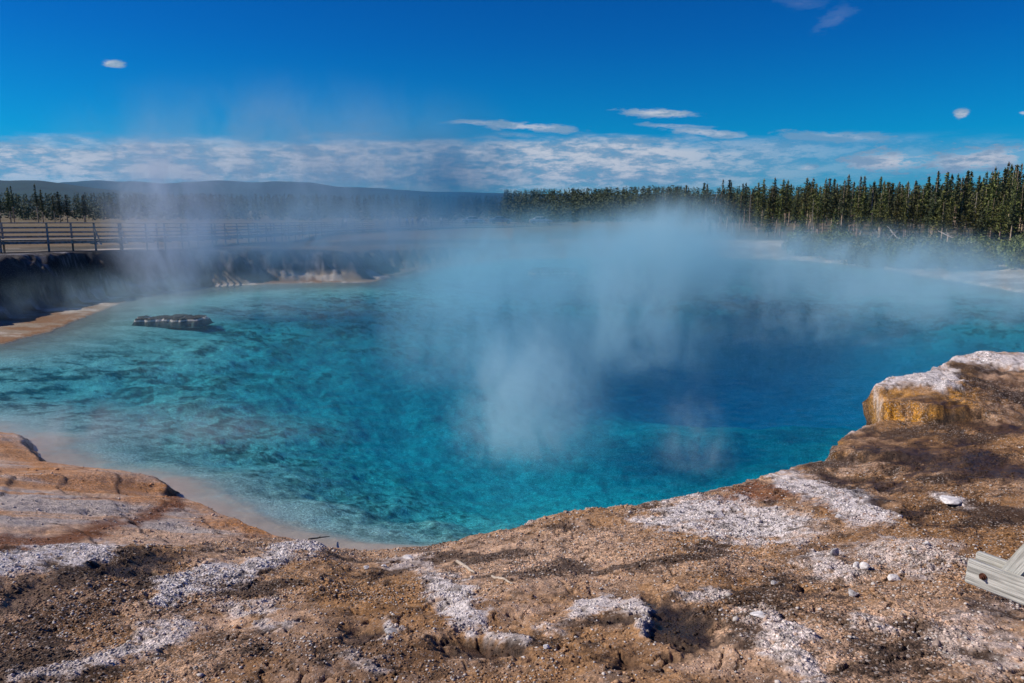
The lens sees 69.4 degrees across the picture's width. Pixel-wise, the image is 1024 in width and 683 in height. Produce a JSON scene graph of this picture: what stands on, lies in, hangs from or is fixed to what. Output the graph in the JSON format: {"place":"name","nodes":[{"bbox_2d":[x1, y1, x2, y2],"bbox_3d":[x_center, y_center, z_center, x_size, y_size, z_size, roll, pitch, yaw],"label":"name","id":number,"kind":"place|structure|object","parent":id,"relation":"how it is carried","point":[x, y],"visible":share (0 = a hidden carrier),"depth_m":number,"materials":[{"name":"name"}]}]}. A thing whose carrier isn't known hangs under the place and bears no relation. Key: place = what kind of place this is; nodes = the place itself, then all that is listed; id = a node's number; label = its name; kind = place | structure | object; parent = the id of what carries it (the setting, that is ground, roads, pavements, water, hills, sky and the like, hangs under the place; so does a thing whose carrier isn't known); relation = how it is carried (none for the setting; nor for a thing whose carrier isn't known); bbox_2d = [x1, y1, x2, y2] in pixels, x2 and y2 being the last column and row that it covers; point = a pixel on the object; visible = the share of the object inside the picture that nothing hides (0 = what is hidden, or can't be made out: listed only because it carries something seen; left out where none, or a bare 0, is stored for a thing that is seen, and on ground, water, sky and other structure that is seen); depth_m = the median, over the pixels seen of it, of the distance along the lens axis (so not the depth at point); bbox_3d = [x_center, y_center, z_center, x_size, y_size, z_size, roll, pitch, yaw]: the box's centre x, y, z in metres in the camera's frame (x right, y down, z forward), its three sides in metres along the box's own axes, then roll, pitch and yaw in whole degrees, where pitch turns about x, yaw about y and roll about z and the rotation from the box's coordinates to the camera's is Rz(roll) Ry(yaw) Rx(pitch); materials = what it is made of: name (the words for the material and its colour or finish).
{"place":"outdoors","nodes":[
{"label":"outdoors","id":0,"kind":"place"},
{"bbox_2d":[0,180,711,209],"bbox_3d":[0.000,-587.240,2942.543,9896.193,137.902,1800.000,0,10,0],"label":"hills","id":1,"kind":"structure","parent":0,"point":[21,187],"depth_m":2523.57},
{"bbox_2d":[60,180,869,204],"bbox_3d":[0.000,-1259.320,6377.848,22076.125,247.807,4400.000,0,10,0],"label":"mountains","id":2,"kind":"structure","parent":0,"point":[271,188],"depth_m":5290.07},
{"bbox_2d":[0,210,1023,682],"bbox_3d":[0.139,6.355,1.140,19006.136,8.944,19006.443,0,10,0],"label":"ground","id":3,"kind":"structure","parent":0,"point":[382,392],"depth_m":21.75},
{"bbox_2d":[1,187,15,221],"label":"pine tree","id":4,"kind":"object","parent":3,"relation":"on","point":[7,205],"visible":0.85,"depth_m":168.91,"materials":[{"name":"green plant"}]},
{"bbox_2d":[0,193,79,220],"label":"distant forest","id":5,"kind":"object","parent":3,"relation":"on","point":[25,210],"visible":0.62,"depth_m":224.61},
{"bbox_2d":[37,190,46,221],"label":"pine tree","id":6,"kind":"object","parent":3,"relation":"on","point":[41,198],"visible":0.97,"depth_m":157.12,"materials":[{"name":"green plant"}]},
{"bbox_2d":[54,191,67,221],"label":"pine tree","id":7,"kind":"object","parent":3,"relation":"on","point":[59,209],"visible":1,"depth_m":149.73,"materials":[{"name":"green plant"}]},
{"bbox_2d":[61,195,72,221],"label":"pine tree","id":8,"kind":"object","parent":3,"relation":"on","point":[67,213],"visible":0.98,"depth_m":151.34,"materials":[{"name":"green plant"}]},
{"bbox_2d":[0,220,571,252],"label":"boardwalk","id":9,"kind":"structure","parent":3,"relation":"on","point":[47,239],"depth_m":60.55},
{"bbox_2d":[72,192,529,220],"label":"distant forest","id":10,"kind":"object","parent":3,"relation":"on","point":[191,209],"visible":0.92,"depth_m":228.52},
{"bbox_2d":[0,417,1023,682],"bbox_3d":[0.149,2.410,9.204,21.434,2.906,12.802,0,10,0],"label":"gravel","id":11,"kind":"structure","parent":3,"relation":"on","point":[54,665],"depth_m":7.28,"materials":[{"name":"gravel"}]},
{"bbox_2d":[498,185,684,222],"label":"distant forest","id":12,"kind":"object","parent":3,"relation":"on","point":[595,207],"visible":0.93,"depth_m":175.39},
{"bbox_2d":[658,193,669,225],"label":"pine tree","id":13,"kind":"object","parent":3,"relation":"on","point":[665,213],"visible":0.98,"depth_m":133.84,"materials":[{"name":"green plant"}]},
{"bbox_2d":[678,185,690,223],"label":"pine tree","id":14,"kind":"object","parent":3,"relation":"on","point":[685,209],"visible":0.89,"depth_m":138.12,"materials":[{"name":"green plant"}]},
{"bbox_2d":[696,195,707,226],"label":"pine tree","id":15,"kind":"object","parent":3,"relation":"on","point":[702,214],"visible":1,"depth_m":128.01,"materials":[{"name":"green plant"}]},
{"bbox_2d":[707,197,722,231],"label":"pine tree","id":16,"kind":"object","parent":3,"relation":"on","point":[714,218],"visible":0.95,"depth_m":117.95,"materials":[{"name":"green plant"}]},
{"bbox_2d":[724,193,731,229],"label":"pine tree","id":17,"kind":"object","parent":3,"relation":"on","point":[728,213],"visible":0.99,"depth_m":121.89,"materials":[{"name":"green plant"}]},
{"bbox_2d":[722,179,738,222],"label":"pine tree","id":18,"kind":"object","parent":3,"relation":"on","point":[729,190],"visible":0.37,"depth_m":136.48,"materials":[{"name":"green plant"}]},
{"bbox_2d":[742,183,749,227],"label":"pine tree","id":19,"kind":"object","parent":3,"relation":"on","point":[745,197],"visible":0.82,"depth_m":127.16,"materials":[{"name":"green plant"}]},
{"bbox_2d":[746,189,754,223],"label":"pine tree","id":20,"kind":"object","parent":3,"relation":"on","point":[751,205],"visible":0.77,"depth_m":146.44,"materials":[{"name":"green plant"}]},
{"bbox_2d":[750,205,763,237],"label":"pine tree","id":21,"kind":"object","parent":3,"relation":"on","point":[757,225],"visible":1,"depth_m":103.89,"materials":[{"name":"green plant"}]},
{"bbox_2d":[750,183,763,215],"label":"pine tree","id":22,"kind":"object","parent":3,"relation":"on","point":[758,194],"visible":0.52,"depth_m":118.09,"materials":[{"name":"green plant"}]},
{"bbox_2d":[759,196,776,236],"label":"pine tree","id":23,"kind":"object","parent":3,"relation":"on","point":[769,219],"visible":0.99,"depth_m":106.59,"materials":[{"name":"green plant"}]},
{"bbox_2d":[776,198,783,237],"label":"pine tree","id":24,"kind":"object","parent":3,"relation":"on","point":[780,213],"visible":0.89,"depth_m":104.55,"materials":[{"name":"green plant"}]},
{"bbox_2d":[775,179,791,229],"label":"pine tree","id":25,"kind":"object","parent":3,"relation":"on","point":[783,191],"visible":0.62,"depth_m":119.00,"materials":[{"name":"green plant"}]},
{"bbox_2d":[789,190,800,232],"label":"pine tree","id":26,"kind":"object","parent":3,"relation":"on","point":[797,198],"visible":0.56,"depth_m":111.95,"materials":[{"name":"green plant"}]},
{"bbox_2d":[795,204,807,235],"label":"pine tree","id":27,"kind":"object","parent":3,"relation":"on","point":[802,221],"visible":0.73,"depth_m":99.30,"materials":[{"name":"green plant"}]},
{"bbox_2d":[796,188,809,220],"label":"pine tree","id":28,"kind":"object","parent":3,"relation":"on","point":[804,200],"visible":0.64,"depth_m":110.40,"materials":[{"name":"green plant"}]},
{"bbox_2d":[782,235,825,255],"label":"shrub","id":29,"kind":"object","parent":3,"relation":"on","point":[795,247],"visible":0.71,"depth_m":82.72,"materials":[{"name":"green plant"}]},
{"bbox_2d":[789,232,820,242],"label":"shrub","id":30,"kind":"object","parent":3,"relation":"on","point":[809,235],"visible":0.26,"depth_m":86.23,"materials":[{"name":"green plant"}]},
{"bbox_2d":[797,239,819,254],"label":"shrub","id":31,"kind":"object","parent":3,"relation":"on","point":[808,248],"visible":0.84,"depth_m":82.07,"materials":[{"name":"green plant"}]},
{"bbox_2d":[806,183,823,231],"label":"pine tree","id":32,"kind":"object","parent":3,"relation":"on","point":[814,206],"visible":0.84,"depth_m":103.16,"materials":[{"name":"green plant"}]},
{"bbox_2d":[810,193,826,233],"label":"pine tree","id":33,"kind":"object","parent":3,"relation":"on","point":[819,203],"visible":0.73,"depth_m":102.09,"materials":[{"name":"green plant"}]},
{"bbox_2d":[820,188,829,233],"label":"pine tree","id":34,"kind":"object","parent":3,"relation":"on","point":[824,200],"visible":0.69,"depth_m":104.94,"materials":[{"name":"green plant"}]},
{"bbox_2d":[813,234,842,259],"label":"shrub","id":35,"kind":"object","parent":3,"relation":"on","point":[827,249],"visible":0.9,"depth_m":78.32,"materials":[{"name":"green plant"}]},
{"bbox_2d":[827,179,837,231],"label":"pine tree","id":36,"kind":"object","parent":3,"relation":"on","point":[833,193],"visible":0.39,"depth_m":114.75,"materials":[{"name":"green plant"}]},
{"bbox_2d":[828,208,838,233],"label":"pine tree","id":37,"kind":"object","parent":3,"relation":"on","point":[834,225],"visible":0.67,"depth_m":93.73,"materials":[{"name":"green plant"}]},
{"bbox_2d":[828,186,840,221],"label":"pine tree","id":38,"kind":"object","parent":3,"relation":"on","point":[836,198],"visible":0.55,"depth_m":104.97,"materials":[{"name":"green plant"}]},
{"bbox_2d":[817,232,856,241],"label":"shrub","id":39,"kind":"object","parent":3,"relation":"on","point":[845,237],"visible":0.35,"depth_m":82.99,"materials":[{"name":"green plant"}]},
{"bbox_2d":[662,182,1022,223],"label":"distant forest","id":40,"kind":"object","parent":3,"relation":"on","point":[695,198],"visible":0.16,"depth_m":160.48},
{"bbox_2d":[837,181,848,230],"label":"pine tree","id":41,"kind":"object","parent":3,"relation":"on","point":[842,204],"visible":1,"depth_m":98.20,"materials":[{"name":"green plant"}]},
{"bbox_2d":[838,187,854,234],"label":"pine tree","id":42,"kind":"object","parent":3,"relation":"on","point":[845,221],"visible":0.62,"depth_m":102.30,"materials":[{"name":"green plant"}]},
{"bbox_2d":[849,185,859,233],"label":"pine tree","id":43,"kind":"object","parent":3,"relation":"on","point":[856,196],"visible":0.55,"depth_m":108.00,"materials":[{"name":"green plant"}]},
{"bbox_2d":[834,239,878,264],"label":"shrub","id":44,"kind":"object","parent":3,"relation":"on","point":[843,249],"visible":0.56,"depth_m":73.07,"materials":[{"name":"green plant"}]},
{"bbox_2d":[851,195,865,236],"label":"pine tree","id":45,"kind":"object","parent":3,"relation":"on","point":[858,212],"visible":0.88,"depth_m":94.52,"materials":[{"name":"green plant"}]},
{"bbox_2d":[854,205,868,234],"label":"pine tree","id":46,"kind":"object","parent":3,"relation":"on","point":[860,225],"visible":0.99,"depth_m":88.41,"materials":[{"name":"green plant"}]},
{"bbox_2d":[855,187,871,235],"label":"pine tree","id":47,"kind":"object","parent":3,"relation":"on","point":[863,198],"visible":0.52,"depth_m":100.53,"materials":[{"name":"green plant"}]},
{"bbox_2d":[850,233,886,245],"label":"shrub","id":48,"kind":"object","parent":3,"relation":"on","point":[858,238],"visible":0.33,"depth_m":78.41,"materials":[{"name":"green plant"}]},
{"bbox_2d":[855,248,881,266],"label":"shrub","id":49,"kind":"object","parent":3,"relation":"on","point":[876,253],"visible":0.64,"depth_m":70.19,"materials":[{"name":"green plant"}]},
{"bbox_2d":[856,253,885,268],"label":"shrub","id":50,"kind":"object","parent":3,"relation":"on","point":[873,261],"visible":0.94,"depth_m":69.48,"materials":[{"name":"green plant"}]},
{"bbox_2d":[866,182,877,229],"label":"pine tree","id":51,"kind":"object","parent":3,"relation":"on","point":[871,197],"visible":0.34,"depth_m":115.01,"materials":[{"name":"green plant"}]},
{"bbox_2d":[859,231,899,246],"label":"shrub","id":52,"kind":"object","parent":3,"relation":"on","point":[890,239],"visible":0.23,"depth_m":77.74,"materials":[{"name":"green plant"}]},
{"bbox_2d":[873,193,889,236],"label":"pine tree","id":53,"kind":"object","parent":3,"relation":"on","point":[880,215],"visible":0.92,"depth_m":92.31,"materials":[{"name":"green plant"}]},
{"bbox_2d":[878,180,887,239],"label":"pine tree","id":54,"kind":"object","parent":3,"relation":"on","point":[883,189],"visible":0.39,"depth_m":96.08,"materials":[{"name":"green plant"}]},
{"bbox_2d":[880,206,891,238],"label":"pine tree","id":55,"kind":"object","parent":3,"relation":"on","point":[886,228],"visible":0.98,"depth_m":86.27,"materials":[{"name":"green plant"}]},
{"bbox_2d":[877,183,897,234],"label":"pine tree","id":56,"kind":"object","parent":3,"relation":"on","point":[892,189],"visible":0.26,"depth_m":103.10,"materials":[{"name":"green plant"}]},
{"bbox_2d":[882,196,906,240],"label":"pine tree","id":57,"kind":"object","parent":3,"relation":"on","point":[895,225],"visible":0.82,"depth_m":89.32,"materials":[{"name":"green plant"}]},
{"bbox_2d":[876,237,922,258],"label":"shrub","id":58,"kind":"object","parent":3,"relation":"on","point":[882,248],"visible":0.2,"depth_m":71.97,"materials":[{"name":"green plant"}]},
{"bbox_2d":[898,197,912,236],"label":"pine tree","id":59,"kind":"object","parent":3,"relation":"on","point":[905,217],"visible":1,"depth_m":88.30,"materials":[{"name":"green plant"}]},
{"bbox_2d":[907,191,913,236],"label":"pine tree","id":60,"kind":"object","parent":3,"relation":"on","point":[911,203],"visible":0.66,"depth_m":95.48,"materials":[{"name":"green plant"}]},
{"bbox_2d":[890,241,937,268],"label":"shrub","id":61,"kind":"object","parent":3,"relation":"on","point":[910,252],"visible":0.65,"depth_m":66.25,"materials":[{"name":"green plant"}]},
{"bbox_2d":[909,180,919,234],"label":"pine tree","id":62,"kind":"object","parent":3,"relation":"on","point":[915,194],"visible":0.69,"depth_m":102.34,"materials":[{"name":"green plant"}]},
{"bbox_2d":[908,205,922,236],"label":"pine tree","id":63,"kind":"object","parent":3,"relation":"on","point":[916,221],"visible":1,"depth_m":88.05,"materials":[{"name":"green plant"}]},
{"bbox_2d":[912,188,929,236],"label":"pine tree","id":64,"kind":"object","parent":3,"relation":"on","point":[921,212],"visible":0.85,"depth_m":96.09,"materials":[{"name":"green plant"}]},
{"bbox_2d":[918,176,930,229],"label":"pine tree","id":65,"kind":"object","parent":3,"relation":"on","point":[927,195],"visible":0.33,"depth_m":112.61,"materials":[{"name":"green plant"}]},
{"bbox_2d":[925,200,936,235],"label":"pine tree","id":66,"kind":"object","parent":3,"relation":"on","point":[932,214],"visible":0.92,"depth_m":87.36,"materials":[{"name":"green plant"}]},
{"bbox_2d":[918,181,951,234],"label":"pine tree","id":67,"kind":"object","parent":3,"relation":"on","point":[936,195],"visible":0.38,"depth_m":91.25,"materials":[{"name":"green plant"}]},
{"bbox_2d":[914,236,959,253],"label":"shrub","id":68,"kind":"object","parent":3,"relation":"on","point":[951,245],"visible":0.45,"depth_m":69.13,"materials":[{"name":"green plant"}]},
{"bbox_2d":[929,191,952,240],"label":"pine tree","id":69,"kind":"object","parent":3,"relation":"on","point":[940,211],"visible":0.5,"depth_m":86.30,"materials":[{"name":"green plant"}]},
{"bbox_2d":[937,203,947,237],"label":"pine tree","id":70,"kind":"object","parent":3,"relation":"on","point":[942,222],"visible":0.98,"depth_m":82.28,"materials":[{"name":"green plant"}]},
{"bbox_2d":[937,172,949,213],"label":"pine tree","id":71,"kind":"object","parent":3,"relation":"on","point":[946,185],"visible":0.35,"depth_m":90.03,"materials":[{"name":"green plant"}]},
{"bbox_2d":[913,244,976,270],"bbox_3d":[37.532,-7.104,63.067,5.739,2.449,3.103,0,10,-2],"label":"shrub","id":72,"kind":"object","parent":3,"relation":"on","point":[953,259],"visible":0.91,"depth_m":63.01,"materials":[{"name":"green plant"}]},
{"bbox_2d":[945,207,953,241],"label":"pine tree","id":73,"kind":"object","parent":3,"relation":"on","point":[949,224],"visible":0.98,"depth_m":81.59,"materials":[{"name":"green plant"}]},
{"bbox_2d":[940,495,961,504],"bbox_3d":[6.022,2.174,10.147,0.249,0.056,0.308,1,10,7],"label":"stone","id":74,"kind":"object","parent":3,"relation":"on","point":[949,500],"visible":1,"depth_m":10.10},
{"bbox_2d":[945,191,957,236],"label":"pine tree","id":75,"kind":"object","parent":3,"relation":"on","point":[950,203],"visible":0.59,"depth_m":84.88,"materials":[{"name":"green plant"}]},
{"bbox_2d":[952,173,960,229],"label":"pine tree","id":76,"kind":"object","parent":3,"relation":"on","point":[957,190],"visible":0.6,"depth_m":110.52,"materials":[{"name":"green plant"}]},
{"bbox_2d":[954,191,966,238],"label":"pine tree","id":77,"kind":"object","parent":3,"relation":"on","point":[959,211],"visible":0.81,"depth_m":85.03,"materials":[{"name":"green plant"}]},
{"bbox_2d":[956,211,967,234],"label":"pine tree","id":78,"kind":"object","parent":3,"relation":"on","point":[961,225],"visible":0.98,"depth_m":81.25,"materials":[{"name":"green plant"}]},
{"bbox_2d":[953,175,975,233],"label":"pine tree","id":79,"kind":"object","parent":3,"relation":"on","point":[964,188],"visible":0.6,"depth_m":90.15,"materials":[{"name":"green plant"}]},
{"bbox_2d":[938,246,991,269],"bbox_3d":[39.108,-7.118,63.232,2.649,2.160,4.899,-3,10,-14],"label":"shrub","id":80,"kind":"object","parent":3,"relation":"on","point":[975,259],"visible":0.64,"depth_m":62.12,"materials":[{"name":"green plant"}]},
{"bbox_2d":[963,193,978,237],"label":"pine tree","id":81,"kind":"object","parent":3,"relation":"on","point":[969,216],"visible":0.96,"depth_m":85.72,"materials":[{"name":"green plant"}]},
{"bbox_2d":[966,190,987,236],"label":"pine tree","id":82,"kind":"object","parent":3,"relation":"on","point":[979,208],"visible":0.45,"depth_m":87.25,"materials":[{"name":"green plant"}]},
{"bbox_2d":[973,175,980,211],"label":"pine tree","id":83,"kind":"object","parent":3,"relation":"on","point":[977,193],"visible":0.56,"depth_m":99.88,"materials":[{"name":"green plant"}]},
{"bbox_2d":[966,232,995,246],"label":"shrub","id":84,"kind":"object","parent":3,"relation":"on","point":[986,239],"visible":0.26,"depth_m":70.89,"materials":[{"name":"green plant"}]},
{"bbox_2d":[970,208,995,240],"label":"pine tree","id":85,"kind":"object","parent":3,"relation":"on","point":[982,224],"visible":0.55,"depth_m":81.17,"materials":[{"name":"green plant"}]},
{"bbox_2d":[971,253,1004,270],"bbox_3d":[39.742,-6.589,61.494,2.573,1.567,2.106,-8,13,-37],"label":"shrub","id":86,"kind":"object","parent":3,"relation":"on","point":[994,259],"visible":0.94,"depth_m":61.27,"materials":[{"name":"green plant"}]},
{"bbox_2d":[982,200,996,232],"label":"pine tree","id":87,"kind":"object","parent":3,"relation":"on","point":[987,214],"visible":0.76,"depth_m":81.67,"materials":[{"name":"green plant"}]},
{"bbox_2d":[983,172,1001,236],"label":"pine tree","id":88,"kind":"object","parent":3,"relation":"on","point":[993,186],"visible":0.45,"depth_m":88.11,"materials":[{"name":"green plant"}]},
{"bbox_2d":[988,197,996,238],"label":"pine tree","id":89,"kind":"object","parent":3,"relation":"on","point":[993,208],"visible":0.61,"depth_m":83.67,"materials":[{"name":"green plant"}]},
{"bbox_2d":[965,543,1023,604],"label":"railing support","id":90,"kind":"object","parent":3,"relation":"on","point":[999,576],"visible":1,"depth_m":3.96,"materials":[{"name":"grey wood"}]},
{"bbox_2d":[987,190,1007,240],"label":"pine tree","id":91,"kind":"object","parent":3,"relation":"on","point":[995,232],"visible":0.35,"depth_m":86.23,"materials":[{"name":"green plant"}]},
{"bbox_2d":[989,194,1008,237],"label":"pine tree","id":92,"kind":"object","parent":3,"relation":"on","point":[1000,218],"visible":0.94,"depth_m":79.54,"materials":[{"name":"green plant"}]},
{"bbox_2d":[975,235,1022,264],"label":"shrub","id":93,"kind":"object","parent":3,"relation":"on","point":[991,246],"visible":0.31,"depth_m":64.43,"materials":[{"name":"green plant"}]},
{"bbox_2d":[990,168,1012,205],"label":"pine tree","id":94,"kind":"object","parent":3,"relation":"on","point":[1003,186],"visible":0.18,"depth_m":99.53,"materials":[{"name":"green plant"}]},
{"bbox_2d":[1003,174,1012,237],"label":"pine tree","id":95,"kind":"object","parent":3,"relation":"on","point":[1007,192],"visible":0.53,"depth_m":92.69,"materials":[{"name":"green plant"}]},
{"bbox_2d":[994,240,1023,267],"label":"shrub","id":96,"kind":"object","parent":3,"relation":"on","point":[1008,257],"visible":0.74,"depth_m":60.47,"materials":[{"name":"green plant"}]},
{"bbox_2d":[998,181,1023,238],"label":"pine tree","id":97,"kind":"object","parent":3,"relation":"on","point":[1014,227],"visible":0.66,"depth_m":83.87,"materials":[{"name":"green plant"}]},
{"bbox_2d":[1005,193,1018,240],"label":"pine tree","id":98,"kind":"object","parent":3,"relation":"on","point":[1013,217],"visible":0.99,"depth_m":78.02,"materials":[{"name":"green plant"}]},
{"bbox_2d":[1018,185,1023,230],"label":"pine tree","id":99,"kind":"object","parent":3,"relation":"on","point":[1021,210],"visible":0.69,"depth_m":84.97,"materials":[{"name":"green plant"}]},
{"bbox_2d":[0,0,1023,194],"label":"sky","id":100,"kind":"structure","parent":0,"point":[479,96],"materials":[{"name":"blue"}]},
{"bbox_2d":[841,243,880,264],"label":"shrub","id":101,"kind":"object","parent":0,"point":[845,254],"visible":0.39,"depth_m":71.58,"materials":[{"name":"green plant"}]},
{"bbox_2d":[874,245,906,267],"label":"shrub","id":102,"kind":"object","parent":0,"point":[885,255],"visible":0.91,"depth_m":67.99,"materials":[{"name":"green plant"}]},
{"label":"water","id":103,"kind":"structure","parent":0,"visible":0},
{"bbox_2d":[131,314,213,327],"bbox_3d":[-17.236,-1.072,37.560,3.638,0.446,2.000,0,10,0],"label":"rock","id":104,"kind":"object","parent":103,"relation":"in","point":[180,321],"visible":0.98,"depth_m":36.81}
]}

